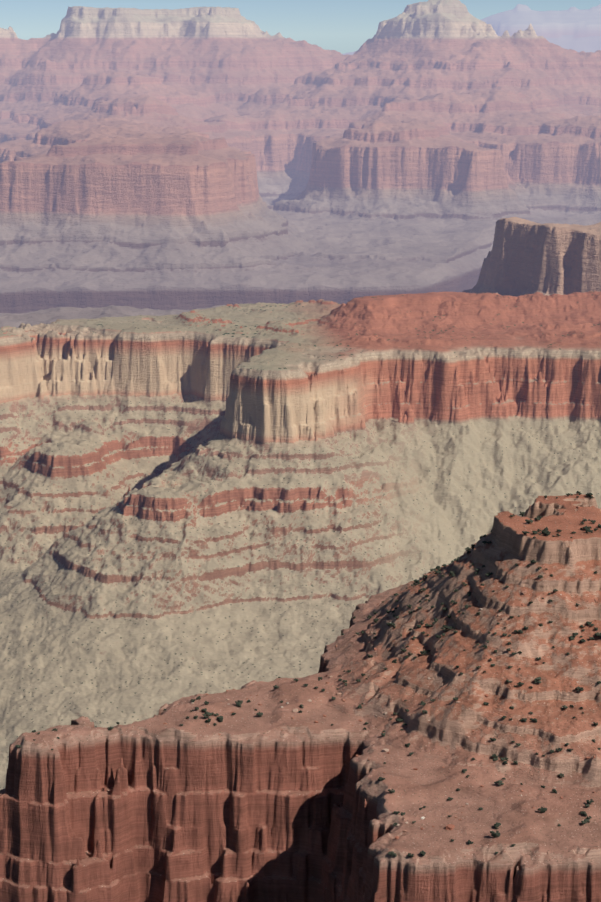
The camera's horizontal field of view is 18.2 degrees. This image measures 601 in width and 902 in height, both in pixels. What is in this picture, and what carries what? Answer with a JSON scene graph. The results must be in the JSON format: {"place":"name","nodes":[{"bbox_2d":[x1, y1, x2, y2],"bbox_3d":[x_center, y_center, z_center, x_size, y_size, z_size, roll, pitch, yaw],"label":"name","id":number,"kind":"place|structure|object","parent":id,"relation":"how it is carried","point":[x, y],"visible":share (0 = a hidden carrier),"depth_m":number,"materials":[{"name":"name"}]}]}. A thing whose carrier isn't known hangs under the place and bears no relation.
{"place":"outdoors","nodes":[
{"label":"outdoors","id":0,"kind":"place"},
{"bbox_2d":[0,291,600,789],"bbox_3d":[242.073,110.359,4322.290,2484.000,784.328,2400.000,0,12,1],"label":"canyon wall","id":1,"kind":"structure","parent":0,"point":[216,499],"depth_m":4266.61,"materials":[{"name":"beige stone"}]},
{"bbox_2d":[0,0,600,327],"bbox_3d":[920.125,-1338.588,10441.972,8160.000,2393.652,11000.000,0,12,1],"label":"canyon terrain","id":2,"kind":"structure","parent":0,"point":[158,162],"depth_m":9263.63,"materials":[{"name":"red stone"}]},
{"bbox_2d":[0,494,600,901],"bbox_3d":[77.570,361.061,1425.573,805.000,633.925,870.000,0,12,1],"label":"ridge terrain","id":3,"kind":"structure","parent":0,"point":[263,808],"depth_m":1252.88,"materials":[{"name":"red stone"}]},
{"bbox_2d":[202,711,211,717],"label":"juniper shrub","id":4,"kind":"object","parent":3,"relation":"on","point":[207,713],"visible":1,"depth_m":1275.32,"materials":[{"name":"green plant"}]},
{"bbox_2d":[388,851,396,856],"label":"juniper shrub","id":5,"kind":"object","parent":3,"relation":"on","point":[392,853],"visible":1,"depth_m":1070.38,"materials":[{"name":"green plant"}]},
{"bbox_2d":[446,824,454,829],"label":"rock","id":6,"kind":"object","parent":3,"relation":"on","point":[450,826],"visible":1,"depth_m":1105.16,"materials":[{"name":"red stone"}]},
{"bbox_2d":[490,831,499,836],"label":"juniper shrub","id":7,"kind":"object","parent":3,"relation":"on","point":[494,834],"visible":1,"depth_m":1086.01,"materials":[{"name":"green plant"}]},
{"bbox_2d":[534,677,540,683],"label":"juniper shrub","id":8,"kind":"object","parent":3,"relation":"on","point":[536,680],"visible":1,"depth_m":1237.41,"materials":[{"name":"green plant"}]},
{"bbox_2d":[538,806,546,811],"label":"juniper shrub","id":9,"kind":"object","parent":3,"relation":"on","point":[542,809],"visible":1,"depth_m":1119.48,"materials":[{"name":"green plant"}]},
{"bbox_2d":[575,686,583,691],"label":"juniper shrub","id":10,"kind":"object","parent":3,"relation":"on","point":[580,688],"visible":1,"depth_m":1226.53,"materials":[{"name":"green plant"}]},
{"bbox_2d":[0,0,600,53],"label":"sky","id":11,"kind":"structure","parent":0,"point":[342,26],"materials":[{"name":"blue"}]},
{"bbox_2d":[342,4,600,54],"bbox_3d":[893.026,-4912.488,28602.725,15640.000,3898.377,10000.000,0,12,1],"label":"distant mountain","id":12,"kind":"structure","parent":0,"point":[575,29],"depth_m":28720.99,"materials":[{"name":"purple stone"}]}
]}

